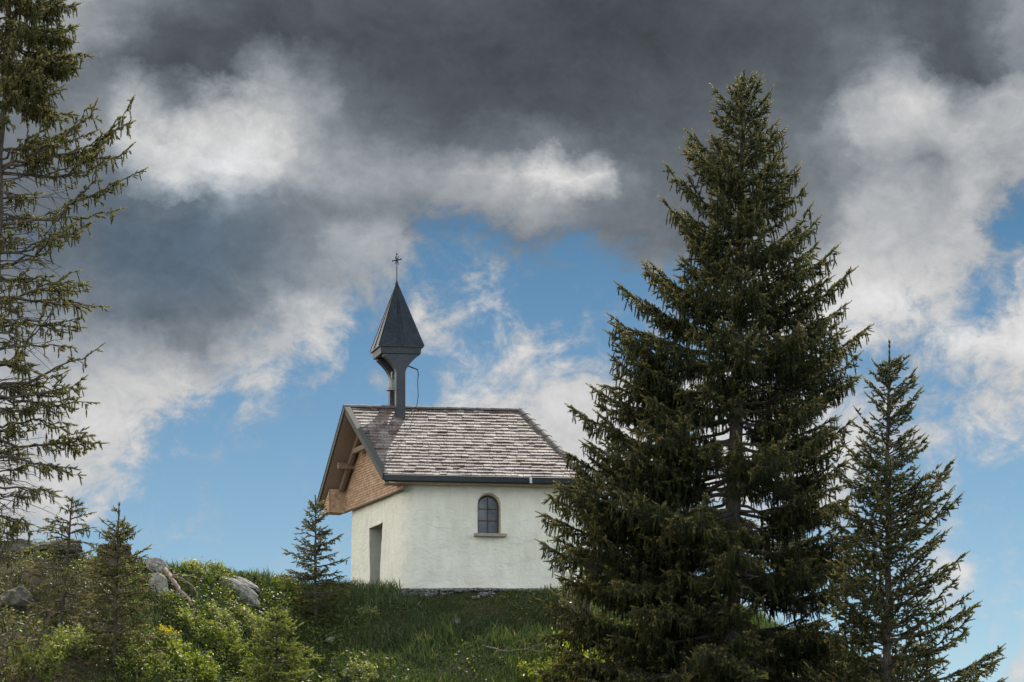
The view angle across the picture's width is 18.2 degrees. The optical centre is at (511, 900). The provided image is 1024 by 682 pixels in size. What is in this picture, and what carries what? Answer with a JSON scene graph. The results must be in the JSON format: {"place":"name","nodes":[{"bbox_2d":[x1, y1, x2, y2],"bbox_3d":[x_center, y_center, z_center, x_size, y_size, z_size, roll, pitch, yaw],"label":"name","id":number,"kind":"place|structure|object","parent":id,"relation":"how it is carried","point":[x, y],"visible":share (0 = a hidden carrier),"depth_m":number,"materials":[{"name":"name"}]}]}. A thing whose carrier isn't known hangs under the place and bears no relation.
{"place":"outdoors","nodes":[
{"label":"outdoors","id":0,"kind":"place"},
{"bbox_2d":[0,539,904,681],"bbox_3d":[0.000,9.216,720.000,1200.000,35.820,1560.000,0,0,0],"label":"ground","id":1,"kind":"structure","parent":0,"point":[37,582],"depth_m":75.46,"materials":[{"name":"green plant"}]},
{"bbox_2d":[0,586,33,611],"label":"rock","id":2,"kind":"object","parent":1,"relation":"on","point":[16,603],"visible":0.88,"depth_m":72.86,"materials":[{"name":"grey stone"}]},
{"bbox_2d":[0,538,34,554],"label":"rock","id":3,"kind":"object","parent":1,"relation":"on","point":[18,547],"visible":0.46,"depth_m":74.98,"materials":[{"name":"grey stone"}]},
{"bbox_2d":[8,623,71,681],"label":"shrub","id":4,"kind":"object","parent":1,"relation":"on","point":[27,656],"visible":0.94,"depth_m":69.68,"materials":[{"name":"green plant"}]},
{"bbox_2d":[15,594,95,625],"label":"fallen branch","id":5,"kind":"object","parent":1,"relation":"on","point":[28,616],"visible":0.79,"depth_m":72.70,"materials":[{"name":"brown wood"}]},
{"bbox_2d":[40,539,83,555],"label":"rock","id":6,"kind":"object","parent":1,"relation":"on","point":[75,549],"visible":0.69,"depth_m":75.14,"materials":[{"name":"grey stone"}]},
{"bbox_2d":[27,495,99,627],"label":"dying spruce","id":7,"kind":"object","parent":1,"relation":"on","point":[64,611],"visible":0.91,"depth_m":72.36,"materials":[{"name":"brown plant"}]},
{"bbox_2d":[47,619,98,662],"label":"shrub","id":8,"kind":"object","parent":1,"relation":"on","point":[77,637],"visible":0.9,"depth_m":70.45,"materials":[{"name":"green plant"}]},
{"bbox_2d":[0,0,148,681],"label":"spruce tree","id":9,"kind":"object","parent":1,"relation":"on","point":[25,80],"visible":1,"depth_m":61.93,"materials":[{"name":"green plant"}]},
{"bbox_2d":[0,543,211,681],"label":"forest litter","id":10,"kind":"object","parent":1,"relation":"on","point":[41,630],"visible":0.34,"depth_m":72.44,"materials":[{"name":"plant"}]},
{"bbox_2d":[94,542,131,565],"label":"rock","id":11,"kind":"object","parent":1,"relation":"on","point":[126,554],"visible":0.38,"depth_m":75.22,"materials":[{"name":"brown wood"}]},
{"bbox_2d":[62,501,169,666],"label":"young spruce","id":12,"kind":"object","parent":1,"relation":"on","point":[117,573],"visible":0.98,"depth_m":70.35,"materials":[{"name":"green plant"}]},
{"bbox_2d":[113,630,172,681],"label":"shrub","id":13,"kind":"object","parent":1,"relation":"on","point":[133,660],"visible":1,"depth_m":70.14,"materials":[{"name":"green plant"}]},
{"bbox_2d":[145,557,168,574],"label":"rock","id":14,"kind":"object","parent":1,"relation":"on","point":[151,563],"visible":0.74,"depth_m":75.05,"materials":[{"name":"stone"}]},
{"bbox_2d":[148,572,169,598],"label":"rock","id":15,"kind":"object","parent":1,"relation":"on","point":[160,579],"visible":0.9,"depth_m":73.88,"materials":[{"name":"stone"}]},
{"bbox_2d":[154,621,183,649],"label":"shrub","id":16,"kind":"object","parent":1,"relation":"on","point":[167,638],"visible":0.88,"depth_m":72.02,"materials":[{"name":"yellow plant"}]},
{"bbox_2d":[140,565,210,581],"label":"fallen branch","id":17,"kind":"object","parent":1,"relation":"on","point":[178,574],"visible":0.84,"depth_m":75.08,"materials":[{"name":"brown wood"}]},
{"bbox_2d":[162,566,193,606],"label":"fallen log","id":18,"kind":"object","parent":1,"relation":"on","point":[172,580],"visible":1,"depth_m":74.39,"materials":[{"name":"brown wood"}]},
{"bbox_2d":[174,576,197,597],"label":"fallen branch","id":19,"kind":"object","parent":1,"relation":"on","point":[188,583],"visible":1,"depth_m":74.89,"materials":[{"name":"brown wood"}]},
{"bbox_2d":[166,633,221,681],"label":"shrub","id":20,"kind":"object","parent":1,"relation":"on","point":[205,665],"visible":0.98,"depth_m":71.36,"materials":[{"name":"green plant"}]},
{"bbox_2d":[174,601,215,649],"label":"shrub","id":21,"kind":"object","parent":1,"relation":"on","point":[203,630],"visible":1,"depth_m":73.07,"materials":[{"name":"green plant"}]},
{"bbox_2d":[180,556,209,579],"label":"shrub","id":22,"kind":"object","parent":1,"relation":"on","point":[199,565],"visible":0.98,"depth_m":75.90,"materials":[{"name":"green plant"}]},
{"bbox_2d":[199,598,242,636],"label":"shrub","id":23,"kind":"object","parent":1,"relation":"on","point":[215,610],"visible":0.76,"depth_m":74.52,"materials":[{"name":"green plant"}]},
{"bbox_2d":[205,559,238,585],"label":"shrub","id":24,"kind":"object","parent":1,"relation":"on","point":[222,566],"visible":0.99,"depth_m":76.60,"materials":[{"name":"green plant"}]},
{"bbox_2d":[205,619,254,676],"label":"shrub","id":25,"kind":"object","parent":1,"relation":"on","point":[239,649],"visible":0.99,"depth_m":73.27,"materials":[{"name":"green plant"}]},
{"bbox_2d":[221,576,259,608],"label":"rock","id":26,"kind":"object","parent":1,"relation":"on","point":[249,594],"visible":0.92,"depth_m":76.42,"materials":[{"name":"stone"}]},
{"bbox_2d":[234,576,260,593],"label":"rock","id":27,"kind":"object","parent":1,"relation":"on","point":[251,585],"visible":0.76,"depth_m":76.95,"materials":[{"name":"stone"}]},
{"bbox_2d":[234,604,268,644],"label":"shrub","id":28,"kind":"object","parent":1,"relation":"on","point":[251,629],"visible":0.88,"depth_m":75.24,"materials":[{"name":"green plant"}]},
{"bbox_2d":[229,607,333,681],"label":"young spruce","id":29,"kind":"object","parent":1,"relation":"on","point":[296,675],"visible":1,"depth_m":71.83,"materials":[{"name":"green plant"}]},
{"bbox_2d":[269,573,304,600],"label":"shrub","id":30,"kind":"object","parent":1,"relation":"on","point":[287,587],"visible":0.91,"depth_m":78.34,"materials":[{"name":"green plant"}]},
{"bbox_2d":[280,495,356,622],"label":"young spruce","id":31,"kind":"object","parent":1,"relation":"on","point":[314,571],"visible":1,"depth_m":77.42,"materials":[{"name":"green plant"}]},
{"bbox_2d":[339,656,378,681],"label":"shrub","id":32,"kind":"object","parent":1,"relation":"on","point":[368,671],"visible":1,"depth_m":74.72,"materials":[{"name":"green plant"}]},
{"bbox_2d":[356,602,379,618],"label":"shrub","id":33,"kind":"object","parent":1,"relation":"on","point":[371,611],"visible":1,"depth_m":77.79,"materials":[{"name":"green plant"}]},
{"bbox_2d":[451,616,460,624],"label":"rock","id":34,"kind":"object","parent":1,"relation":"on","point":[456,619],"visible":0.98,"depth_m":77.50,"materials":[{"name":"grey stone"}]},
{"bbox_2d":[317,253,596,588],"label":"chapel","id":35,"kind":"structure","parent":1,"relation":"on","point":[440,497],"depth_m":81.07,"materials":[{"name":"paint"}]},
{"bbox_2d":[386,372,394,392],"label":"bell","id":36,"kind":"object","parent":35,"relation":"hanging from","point":[391,385],"visible":1,"depth_m":82.80,"materials":[{"name":"grey metal"}]},
{"bbox_2d":[478,495,498,532],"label":"window","id":37,"kind":"structure","parent":35,"relation":"in","point":[488,506],"depth_m":81.10,"materials":[{"name":"grey glass"}]},
{"bbox_2d":[399,587,558,598],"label":"gravel","id":38,"kind":"structure","parent":1,"relation":"on","point":[426,592],"depth_m":79.20,"materials":[{"name":"stone"}]},
{"bbox_2d":[486,638,546,657],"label":"fallen branch","id":39,"kind":"object","parent":1,"relation":"on","point":[515,649],"visible":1,"depth_m":75.56,"materials":[{"name":"brown wood"}]},
{"bbox_2d":[516,656,556,681],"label":"shrub","id":40,"kind":"object","parent":1,"relation":"on","point":[537,665],"visible":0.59,"depth_m":74.72,"materials":[{"name":"green plant"}]},
{"bbox_2d":[547,525,600,624],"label":"sapling","id":41,"kind":"object","parent":1,"relation":"on","point":[571,602],"visible":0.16,"depth_m":77.28,"materials":[{"name":"green plant"}]},
{"bbox_2d":[545,626,635,681],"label":"sapling","id":42,"kind":"object","parent":1,"relation":"on","point":[585,653],"visible":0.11,"depth_m":74.46,"materials":[{"name":"green plant"}]},
{"bbox_2d":[532,69,929,681],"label":"spruce tree","id":43,"kind":"object","parent":1,"relation":"on","point":[651,568],"visible":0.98,"depth_m":70.16,"materials":[{"name":"green plant"}]},
{"bbox_2d":[804,339,1008,681],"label":"spruce tree","id":44,"kind":"object","parent":1,"relation":"on","point":[881,600],"visible":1,"depth_m":67.77,"materials":[{"name":"green plant"}]},
{"bbox_2d":[0,0,1023,681],"label":"sky","id":45,"kind":"structure","parent":0,"point":[511,154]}
]}

